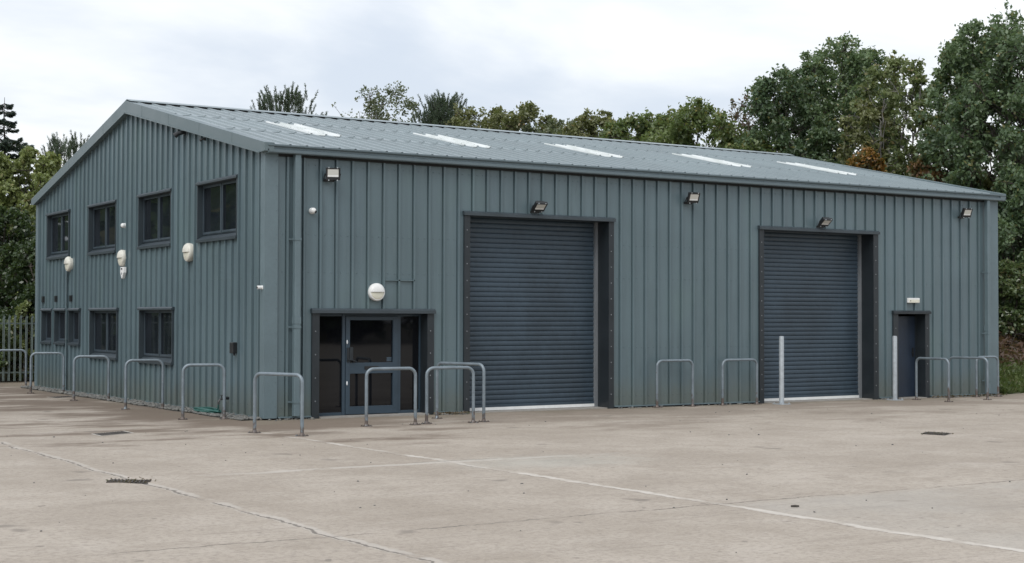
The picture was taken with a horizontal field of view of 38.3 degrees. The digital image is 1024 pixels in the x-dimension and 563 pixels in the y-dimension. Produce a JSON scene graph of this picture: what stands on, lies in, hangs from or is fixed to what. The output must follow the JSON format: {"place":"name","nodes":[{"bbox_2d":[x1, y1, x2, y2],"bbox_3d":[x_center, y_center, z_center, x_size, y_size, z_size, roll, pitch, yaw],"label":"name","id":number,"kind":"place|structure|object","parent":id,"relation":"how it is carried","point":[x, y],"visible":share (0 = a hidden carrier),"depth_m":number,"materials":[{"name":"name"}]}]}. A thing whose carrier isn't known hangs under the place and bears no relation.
{"place":"outdoors","nodes":[
{"label":"outdoors","id":0,"kind":"place"},
{"bbox_2d":[51,396,76,397],"bbox_3d":[-10.654,2.727,34.928,0.491,0.009,1.028,0,-1,22],"label":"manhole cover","id":1,"kind":"object","parent":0,"point":[62,396],"visible":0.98,"depth_m":35.02,"materials":[{"name":"metal"}]},
{"bbox_2d":[11,410,1010,552],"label":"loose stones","id":2,"kind":"object","parent":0,"point":[520,483],"visible":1,"depth_m":18.07,"materials":[{"name":"grey stone"}]},
{"bbox_2d":[0,381,1023,562],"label":"concrete yard","id":3,"kind":"structure","parent":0,"point":[615,485],"depth_m":16.29,"materials":[{"name":"grey concrete"}]},
{"bbox_2d":[0,349,26,385],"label":"cycle stand","id":4,"kind":"object","parent":3,"relation":"on","point":[24,351],"visible":0.79,"depth_m":40.15,"materials":[{"name":"metal"}]},
{"bbox_2d":[0,314,34,380],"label":"palisade fence","id":5,"kind":"object","parent":3,"relation":"on","point":[14,372],"visible":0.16,"depth_m":43.07,"materials":[{"name":"metal"}]},
{"bbox_2d":[27,352,64,393],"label":"cycle stand","id":6,"kind":"object","parent":3,"relation":"on","point":[63,374],"visible":0.89,"depth_m":36.60,"materials":[{"name":"metal"}]},
{"bbox_2d":[70,355,109,400],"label":"cycle stand","id":7,"kind":"object","parent":3,"relation":"on","point":[108,368],"visible":0.99,"depth_m":33.36,"materials":[{"name":"metal"}]},
{"bbox_2d":[94,431,132,435],"bbox_3d":[-6.377,2.423,23.576,0.449,0.009,1.027,-1,-2,27],"label":"manhole cover","id":8,"kind":"object","parent":3,"relation":"on","point":[112,433],"visible":1,"depth_m":23.52,"materials":[{"name":"metal"}]},
{"bbox_2d":[106,478,151,483],"bbox_3d":[-4.277,2.228,16.482,0.637,0.012,0.347,0,-1,14],"label":"drain grating","id":9,"kind":"object","parent":3,"relation":"on","point":[122,480],"visible":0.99,"depth_m":16.43,"materials":[{"name":"metal"}]},
{"bbox_2d":[20,385,262,420],"bbox_3d":[-8.892,2.665,33.341,0.518,0.136,15.530,1,-2,-33],"label":"pebble strip","id":10,"kind":"object","parent":3,"relation":"on","point":[241,417],"visible":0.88,"depth_m":31.60,"materials":[{"name":"grey gravel"}]},
{"bbox_2d":[193,405,220,412],"bbox_3d":[-5.942,2.459,28.735,0.290,0.181,1.300,1,-2,-33],"label":"garden hose","id":11,"kind":"object","parent":10,"relation":"on","point":[208,409],"visible":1,"depth_m":28.52,"materials":[{"name":"rubber"}]},
{"bbox_2d":[217,395,228,404],"bbox_3d":[-5.530,2.380,28.366,0.231,0.407,0.143,0,-1,14],"label":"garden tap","id":12,"kind":"object","parent":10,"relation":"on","point":[221,398],"visible":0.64,"depth_m":28.33,"materials":[{"name":"metal"}]},
{"bbox_2d":[121,359,163,409],"bbox_3d":[-7.517,2.097,30.181,0.910,1.030,0.130,1,-1,-19],"label":"cycle stand","id":13,"kind":"object","parent":3,"relation":"on","point":[125,379],"visible":1,"depth_m":30.14,"materials":[{"name":"metal"}]},
{"bbox_2d":[178,363,228,419],"bbox_3d":[-5.659,2.018,27.091,0.913,1.030,0.130,0,-1,-15],"label":"cycle stand","id":14,"kind":"object","parent":3,"relation":"on","point":[183,385],"visible":1,"depth_m":27.05,"materials":[{"name":"metal"}]},
{"bbox_2d":[248,372,308,436],"bbox_3d":[-3.727,1.944,23.525,1.216,0.989,0.130,-1,-2,35],"label":"cycle stand","id":15,"kind":"object","parent":3,"relation":"on","point":[300,377],"visible":1,"depth_m":23.45,"materials":[{"name":"metal"}]},
{"bbox_2d":[361,367,420,426],"bbox_3d":[-2.103,1.998,25.683,1.098,1.021,0.130,1,-2,-28],"label":"cycle stand","id":16,"kind":"object","parent":3,"relation":"on","point":[369,370],"visible":1,"depth_m":25.65,"materials":[{"name":"metal"}]},
{"bbox_2d":[421,366,478,423],"bbox_3d":[-1.103,2.021,26.342,1.055,1.020,0.130,1,-1,-22],"label":"cycle stand","id":17,"kind":"object","parent":3,"relation":"on","point":[449,367],"visible":1,"depth_m":26.32,"materials":[{"name":"metal"}]},
{"bbox_2d":[431,362,489,421],"bbox_3d":[-0.958,2.021,27.207,1.404,1.070,0.130,-1,-2,44],"label":"cycle stand","id":18,"kind":"object","parent":3,"relation":"on","point":[437,386],"visible":0.91,"depth_m":27.19,"materials":[{"name":"metal"}]},
{"bbox_2d":[31,99,1005,419],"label":"warehouse","id":19,"kind":"structure","parent":3,"relation":"on","point":[613,273],"depth_m":31.60,"materials":[{"name":"metal"}]},
{"bbox_2d":[40,308,51,343],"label":"window","id":20,"kind":"structure","parent":19,"relation":"in","point":[46,313],"depth_m":39.51,"materials":[{"name":"grey glass"}]},
{"bbox_2d":[46,209,70,259],"bbox_3d":[-11.742,-1.200,38.392,0.225,1.239,2.070,1,-2,-33],"label":"window","id":21,"kind":"structure","parent":19,"relation":"in","point":[58,223],"depth_m":38.67,"materials":[{"name":"grey glass"}]},
{"bbox_2d":[53,308,65,344],"bbox_3d":[-11.604,1.162,38.114,0.225,0.942,1.080,1,-2,-33],"label":"window","id":22,"kind":"structure","parent":19,"relation":"in","point":[59,313],"depth_m":38.42,"materials":[{"name":"grey glass"}]},
{"bbox_2d":[64,256,72,270],"bbox_3d":[-11.243,-0.444,37.370,0.165,0.380,0.380,1,-2,-33],"label":"bulkhead light","id":23,"kind":"object","parent":19,"relation":"attached to","point":[68,261],"visible":1,"depth_m":37.26,"materials":[{"name":"white plastic"}]},
{"bbox_2d":[67,308,80,345],"bbox_3d":[-10.929,1.139,37.062,0.225,0.942,0.980,1,-2,-33],"label":"window","id":24,"kind":"structure","parent":19,"relation":"in","point":[74,314],"depth_m":37.34,"materials":[{"name":"grey glass"}]},
{"bbox_2d":[87,199,116,255],"bbox_3d":[-9.723,-1.270,35.245,0.225,1.239,2.190,1,-2,-33],"label":"window","id":25,"kind":"structure","parent":19,"relation":"in","point":[101,216],"depth_m":35.53,"materials":[{"name":"grey glass"}]},
{"bbox_2d":[88,308,118,359],"bbox_3d":[-9.647,1.233,35.060,0.225,1.217,2.170,1,-2,-33],"label":"window","id":26,"kind":"structure","parent":19,"relation":"in","point":[103,322],"depth_m":35.32,"materials":[{"name":"grey glass"}]},
{"bbox_2d":[117,250,125,265],"bbox_3d":[-8.943,-0.538,33.786,0.165,0.380,0.380,1,-2,-33],"label":"bulkhead light","id":27,"kind":"object","parent":19,"relation":"attached to","point":[121,255],"visible":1,"depth_m":33.67,"materials":[{"name":"white plastic"}]},
{"bbox_2d":[120,267,125,278],"bbox_3d":[-8.872,-0.198,33.682,0.082,0.265,0.230,1,-2,-33],"label":"alarm box","id":28,"kind":"object","parent":19,"relation":"attached to","point":[123,272],"visible":1,"depth_m":33.61,"materials":[{"name":"white plastic"}]},
{"bbox_2d":[136,188,171,249],"bbox_3d":[-7.711,-1.344,32.110,0.225,1.229,2.180,1,-2,-33],"label":"window","id":29,"kind":"structure","parent":19,"relation":"in","point":[154,208],"depth_m":32.36,"materials":[{"name":"black glass"}]},
{"bbox_2d":[137,307,174,364],"bbox_3d":[-7.652,1.166,31.951,0.225,1.232,2.200,1,-2,-33],"label":"window","id":30,"kind":"structure","parent":19,"relation":"in","point":[156,324],"depth_m":32.16,"materials":[{"name":"black glass"}]},
{"bbox_2d":[173,131,185,137],"bbox_3d":[-6.872,-3.049,30.511,0.263,0.174,0.124,0,-1,-10],"label":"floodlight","id":31,"kind":"object","parent":19,"relation":"attached to","point":[177,134],"visible":0.97,"depth_m":30.47,"materials":[{"name":"black plastic"}]},
{"bbox_2d":[182,243,192,261],"bbox_3d":[-6.638,-0.597,30.192,0.165,0.380,0.380,1,-2,-33],"label":"bulkhead light","id":32,"kind":"object","parent":19,"relation":"attached to","point":[187,250],"visible":1,"depth_m":30.09,"materials":[{"name":"white plastic"}]},
{"bbox_2d":[195,174,237,242],"bbox_3d":[-5.743,-1.412,29.043,0.225,1.229,2.170,1,-2,-33],"label":"window","id":33,"kind":"structure","parent":19,"relation":"in","point":[216,198],"depth_m":29.25,"materials":[{"name":"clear glass"}]},
{"bbox_2d":[230,342,236,355],"bbox_3d":[-5.293,1.281,28.049,0.098,0.250,0.170,1,-2,-33],"label":"wall box","id":34,"kind":"object","parent":19,"relation":"attached to","point":[233,347],"visible":1,"depth_m":27.98,"materials":[{"name":"black plastic"}]},
{"bbox_2d":[309,208,316,213],"bbox_3d":[-3.707,-1.317,27.473,0.120,0.120,0.168,1,-2,-33],"label":"security camera","id":35,"kind":"object","parent":19,"relation":"attached to","point":[312,211],"visible":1,"depth_m":27.42,"materials":[{"name":"white plastic"}]},
{"bbox_2d":[323,167,340,181],"bbox_3d":[-3.360,-2.001,27.567,0.292,0.259,0.282,1,-2,-33],"label":"floodlight","id":36,"kind":"object","parent":19,"relation":"attached to","point":[332,174],"visible":1,"depth_m":27.50,"materials":[{"name":"black plastic"}]},
{"bbox_2d":[310,308,435,418],"bbox_3d":[-2.704,1.593,28.253,2.643,2.147,0.470,1,-2,-33],"label":"entrance door","id":37,"kind":"structure","parent":19,"relation":"in","point":[346,342],"depth_m":28.38,"materials":[{"name":"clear glass"}]},
{"bbox_2d":[368,283,384,300],"bbox_3d":[-2.575,0.202,28.131,0.340,0.340,0.165,1,-2,-33],"label":"bulkhead light","id":38,"kind":"object","parent":19,"relation":"attached to","point":[376,291],"visible":1,"depth_m":28.07,"materials":[{"name":"white plastic"}]},
{"bbox_2d":[530,201,547,213],"bbox_3d":[0.550,-1.520,30.041,0.304,0.250,0.322,1,-2,-33],"label":"floodlight","id":39,"kind":"object","parent":19,"relation":"on","point":[538,207],"visible":1,"depth_m":29.99,"materials":[{"name":"black plastic"}]},
{"bbox_2d":[684,192,699,203],"bbox_3d":[3.937,-1.819,32.237,0.300,0.252,0.295,1,-2,-33],"label":"floodlight","id":40,"kind":"object","parent":19,"relation":"attached to","point":[692,197],"visible":1,"depth_m":32.17,"materials":[{"name":"black plastic"}]},
{"bbox_2d":[816,217,832,227],"bbox_3d":[7.275,-1.377,34.352,0.304,0.250,0.323,1,-2,-33],"label":"floodlight","id":41,"kind":"object","parent":19,"relation":"on","point":[824,222],"visible":1,"depth_m":34.30,"materials":[{"name":"black plastic"}]},
{"bbox_2d":[892,310,930,398],"bbox_3d":[9.691,1.835,36.189,1.305,2.244,0.410,1,-2,-33],"label":"fire door","id":42,"kind":"structure","parent":19,"relation":"in","point":[912,333],"depth_m":36.39,"materials":[{"name":"paint"}]},
{"bbox_2d":[907,298,919,302],"bbox_3d":[9.818,0.463,36.097,0.390,0.120,0.072,1,-2,-33],"label":"emergency light","id":43,"kind":"object","parent":19,"relation":"attached to","point":[913,300],"visible":1,"depth_m":36.05,"materials":[{"name":"white plastic"}]},
{"bbox_2d":[958,208,972,218],"bbox_3d":[11.370,-1.710,37.003,0.300,0.252,0.295,1,-2,-33],"label":"floodlight","id":44,"kind":"object","parent":19,"relation":"attached to","point":[965,212],"visible":1,"depth_m":36.94,"materials":[{"name":"black plastic"}]},
{"bbox_2d":[106,393,1006,482],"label":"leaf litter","id":45,"kind":"object","parent":3,"relation":"on","point":[440,413],"visible":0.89,"depth_m":28.87,"materials":[{"name":"brown plant"}]},
{"bbox_2d":[268,394,1001,420],"bbox_3d":[4.043,2.708,32.192,20.080,0.140,0.380,1,-2,-33],"label":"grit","id":46,"kind":"object","parent":3,"relation":"on","point":[629,407],"visible":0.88,"depth_m":31.56,"materials":[{"name":"grey gravel"}]},
{"bbox_2d":[652,359,696,407],"bbox_3d":[3.517,2.193,31.851,1.130,1.031,0.130,1,-2,-31],"label":"cycle stand","id":47,"kind":"object","parent":3,"relation":"on","point":[692,375],"visible":1,"depth_m":31.92,"materials":[{"name":"metal"}]},
{"bbox_2d":[720,358,760,405],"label":"cycle stand","id":48,"kind":"object","parent":3,"relation":"on","point":[722,377],"visible":1,"depth_m":32.70,"materials":[{"name":"metal"}]},
{"bbox_2d":[773,336,789,404],"bbox_3d":[6.050,1.989,33.130,0.300,1.529,0.300,1,-2,-33],"label":"bollard","id":49,"kind":"object","parent":3,"relation":"on","point":[781,370],"visible":1,"depth_m":33.09,"materials":[{"name":"white metal"}]},
{"bbox_2d":[886,336,902,400],"bbox_3d":[9.121,2.060,35.158,0.300,1.529,0.300,1,-2,-33],"label":"bollard","id":50,"kind":"object","parent":3,"relation":"on","point":[894,354],"visible":1,"depth_m":35.11,"materials":[{"name":"white metal"}]},
{"bbox_2d":[912,357,952,401],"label":"cycle stand","id":51,"kind":"object","parent":3,"relation":"on","point":[948,376],"visible":1,"depth_m":34.86,"materials":[{"name":"metal"}]},
{"bbox_2d":[922,431,951,434],"bbox_3d":[6.972,2.500,24.305,0.458,0.013,0.651,-1,-2,29],"label":"drain grating","id":52,"kind":"object","parent":3,"relation":"on","point":[931,433],"visible":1,"depth_m":24.21,"materials":[{"name":"metal"}]},
{"bbox_2d":[945,356,991,399],"bbox_3d":[11.089,2.341,35.898,0.130,1.030,1.247,1,-2,-39],"label":"cycle stand","id":53,"kind":"object","parent":3,"relation":"on","point":[987,372],"visible":0.83,"depth_m":35.47,"materials":[{"name":"metal"}]},
{"bbox_2d":[973,356,1002,396],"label":"cycle stand","id":54,"kind":"object","parent":3,"relation":"on","point":[976,376],"visible":0.88,"depth_m":36.83,"materials":[{"name":"metal"}]},
{"bbox_2d":[0,339,1023,393],"bbox_3d":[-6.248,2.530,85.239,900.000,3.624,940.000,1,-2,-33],"label":"ground","id":55,"kind":"structure","parent":0,"point":[6,380],"depth_m":44.39,"materials":[{"name":"green plant"}]},
{"bbox_2d":[0,319,18,381],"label":"ivy bush","id":56,"kind":"object","parent":55,"relation":"on","point":[5,362],"visible":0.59,"depth_m":43.33,"materials":[{"name":"green plant"}]},
{"bbox_2d":[0,361,33,381],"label":"undergrowth","id":57,"kind":"object","parent":55,"relation":"on","point":[23,369],"visible":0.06,"depth_m":44.15,"materials":[{"name":"green plant"}]},
{"bbox_2d":[0,97,34,257],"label":"spruce tree","id":58,"kind":"object","parent":55,"relation":"on","point":[6,142],"visible":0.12,"depth_m":71.03,"materials":[{"name":"green plant"}]},
{"bbox_2d":[0,205,35,331],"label":"holly tree","id":59,"kind":"object","parent":55,"relation":"on","point":[22,233],"visible":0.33,"depth_m":46.81,"materials":[{"name":"green plant"}]},
{"bbox_2d":[0,237,35,374],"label":"holly tree","id":60,"kind":"object","parent":55,"relation":"on","point":[25,258],"visible":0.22,"depth_m":45.17,"materials":[{"name":"green plant"}]},
{"bbox_2d":[5,300,34,381],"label":"sallow bush","id":61,"kind":"object","parent":55,"relation":"on","point":[22,308],"visible":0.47,"depth_m":44.18,"materials":[{"name":"green plant"}]},
{"bbox_2d":[11,346,34,381],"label":"bare stems","id":62,"kind":"object","parent":55,"relation":"on","point":[23,365],"visible":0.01,"depth_m":44.00,"materials":[{"name":"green plant"}]},
{"bbox_2d":[0,145,63,298],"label":"sallow tree","id":63,"kind":"object","parent":55,"relation":"on","point":[48,167],"visible":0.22,"depth_m":54.63,"materials":[{"name":"green plant"}]},
{"bbox_2d":[40,132,75,163],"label":"pine tree","id":64,"kind":"object","parent":55,"relation":"on","point":[56,145],"visible":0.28,"depth_m":67.26,"materials":[{"name":"green plant"}]},
{"bbox_2d":[60,130,89,165],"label":"pine tree","id":65,"kind":"object","parent":55,"relation":"on","point":[73,145],"visible":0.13,"depth_m":63.23,"materials":[{"name":"green plant"}]},
{"bbox_2d":[249,81,326,114],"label":"pine tree","id":66,"kind":"object","parent":55,"relation":"on","point":[296,101],"visible":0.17,"depth_m":61.81,"materials":[{"name":"green plant"}]},
{"bbox_2d":[331,102,369,118],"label":"birch tree","id":67,"kind":"object","parent":55,"relation":"on","point":[362,117],"visible":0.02,"depth_m":67.81,"materials":[{"name":"green plant"}]},
{"bbox_2d":[354,80,429,122],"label":"birch tree","id":68,"kind":"object","parent":55,"relation":"on","point":[377,113],"visible":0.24,"depth_m":70.46,"materials":[{"name":"green plant"}]},
{"bbox_2d":[411,90,483,127],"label":"pine tree","id":69,"kind":"object","parent":55,"relation":"on","point":[441,111],"visible":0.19,"depth_m":66.61,"materials":[{"name":"green plant"}]},
{"bbox_2d":[443,102,506,129],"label":"willow tree","id":70,"kind":"object","parent":55,"relation":"on","point":[459,121],"visible":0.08,"depth_m":65.61,"materials":[{"name":"green plant"}]},
{"bbox_2d":[491,101,562,130],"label":"willow tree","id":71,"kind":"object","parent":55,"relation":"on","point":[528,113],"visible":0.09,"depth_m":62.96,"materials":[{"name":"green plant"}]},
{"bbox_2d":[520,118,580,134],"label":"willow tree","id":72,"kind":"object","parent":55,"relation":"on","point":[551,126],"visible":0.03,"depth_m":62.60,"materials":[{"name":"green plant"}]},
{"bbox_2d":[552,108,637,140],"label":"willow tree","id":73,"kind":"object","parent":55,"relation":"on","point":[586,122],"visible":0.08,"depth_m":61.41,"materials":[{"name":"green plant"}]},
{"bbox_2d":[596,107,669,141],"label":"sycamore tree","id":74,"kind":"object","parent":55,"relation":"on","point":[620,127],"visible":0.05,"depth_m":59.40,"materials":[{"name":"green plant"}]},
{"bbox_2d":[641,96,760,148],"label":"sycamore tree","id":75,"kind":"object","parent":55,"relation":"on","point":[683,126],"visible":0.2,"depth_m":56.42,"materials":[{"name":"green plant"}]},
{"bbox_2d":[719,135,739,148],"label":"hazel bush","id":76,"kind":"object","parent":55,"relation":"on","point":[731,139],"visible":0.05,"depth_m":56.98,"materials":[{"name":"green plant"}]},
{"bbox_2d":[723,93,765,140],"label":"hawthorn tree","id":77,"kind":"object","parent":55,"relation":"on","point":[735,116],"visible":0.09,"depth_m":59.08,"materials":[{"name":"brown plant"}]},
{"bbox_2d":[726,131,789,153],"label":"tree","id":78,"kind":"object","parent":55,"relation":"on","point":[766,145],"visible":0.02,"depth_m":55.38,"materials":[{"name":"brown plant"}]},
{"bbox_2d":[733,63,843,158],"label":"oak tree","id":79,"kind":"object","parent":55,"relation":"on","point":[781,126],"visible":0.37,"depth_m":55.47,"materials":[{"name":"green plant"}]},
{"bbox_2d":[808,153,848,164],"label":"holly bush","id":80,"kind":"object","parent":55,"relation":"on","point":[825,158],"depth_m":54.73,"materials":[{"name":"green plant"}]},
{"bbox_2d":[780,31,911,170],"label":"oak tree","id":81,"kind":"object","parent":55,"relation":"on","point":[847,80],"visible":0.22,"depth_m":57.39,"materials":[{"name":"green plant"}]},
{"bbox_2d":[846,145,886,171],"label":"maple bush","id":82,"kind":"object","parent":55,"relation":"on","point":[867,155],"visible":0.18,"depth_m":50.62,"materials":[{"name":"brown plant"}]},
{"bbox_2d":[832,98,901,173],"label":"ash tree","id":83,"kind":"object","parent":55,"relation":"on","point":[866,111],"visible":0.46,"depth_m":52.63,"materials":[{"name":"green plant"}]},
{"bbox_2d":[838,49,944,177],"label":"ash tree","id":84,"kind":"object","parent":55,"relation":"on","point":[892,70],"visible":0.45,"depth_m":52.76,"materials":[{"name":"green plant"}]},
{"bbox_2d":[897,166,921,178],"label":"hazel bush","id":85,"kind":"object","parent":55,"relation":"on","point":[903,173],"visible":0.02,"depth_m":52.44,"materials":[{"name":"green plant"}]},
{"bbox_2d":[906,153,953,183],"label":"maple bush","id":86,"kind":"object","parent":55,"relation":"on","point":[914,166],"visible":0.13,"depth_m":49.82,"materials":[{"name":"brown plant"}]},
{"bbox_2d":[918,35,999,183],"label":"oak tree","id":87,"kind":"object","parent":55,"relation":"on","point":[942,75],"visible":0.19,"depth_m":49.58,"materials":[{"name":"green plant"}]},
{"bbox_2d":[913,0,1023,299],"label":"oak tree","id":88,"kind":"object","parent":55,"relation":"on","point":[986,82],"visible":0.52,"depth_m":46.49,"materials":[{"name":"green plant"}]},
{"bbox_2d":[947,164,1019,296],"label":"hazel bush","id":89,"kind":"object","parent":55,"relation":"on","point":[988,183],"visible":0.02,"depth_m":46.88,"materials":[{"name":"green plant"}]},
{"bbox_2d":[991,159,1023,337],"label":"holly bush","id":90,"kind":"object","parent":55,"relation":"on","point":[1010,183],"visible":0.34,"depth_m":44.30,"materials":[{"name":"green plant"}]},
{"bbox_2d":[993,75,1023,240],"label":"oak tree","id":91,"kind":"object","parent":55,"relation":"on","point":[996,117],"depth_m":52.07,"materials":[{"name":"green plant"}]},
{"bbox_2d":[998,257,1023,345],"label":"bramble bush","id":92,"kind":"object","parent":55,"relation":"on","point":[1010,313],"visible":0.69,"depth_m":42.93,"materials":[{"name":"green plant"}]},
{"bbox_2d":[998,326,1023,368],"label":"dead bracken","id":93,"kind":"object","parent":55,"relation":"on","point":[1016,351],"visible":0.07,"depth_m":41.83,"materials":[{"name":"brown plant"}]},
{"bbox_2d":[999,356,1023,393],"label":"grass","id":94,"kind":"structure","parent":55,"relation":"on","point":[1011,378],"depth_m":39.63,"materials":[{"name":"green plant"}]},
{"bbox_2d":[0,0,1023,247],"label":"sky","id":95,"kind":"structure","parent":0,"point":[66,65],"materials":[{"name":"white"}]}
]}

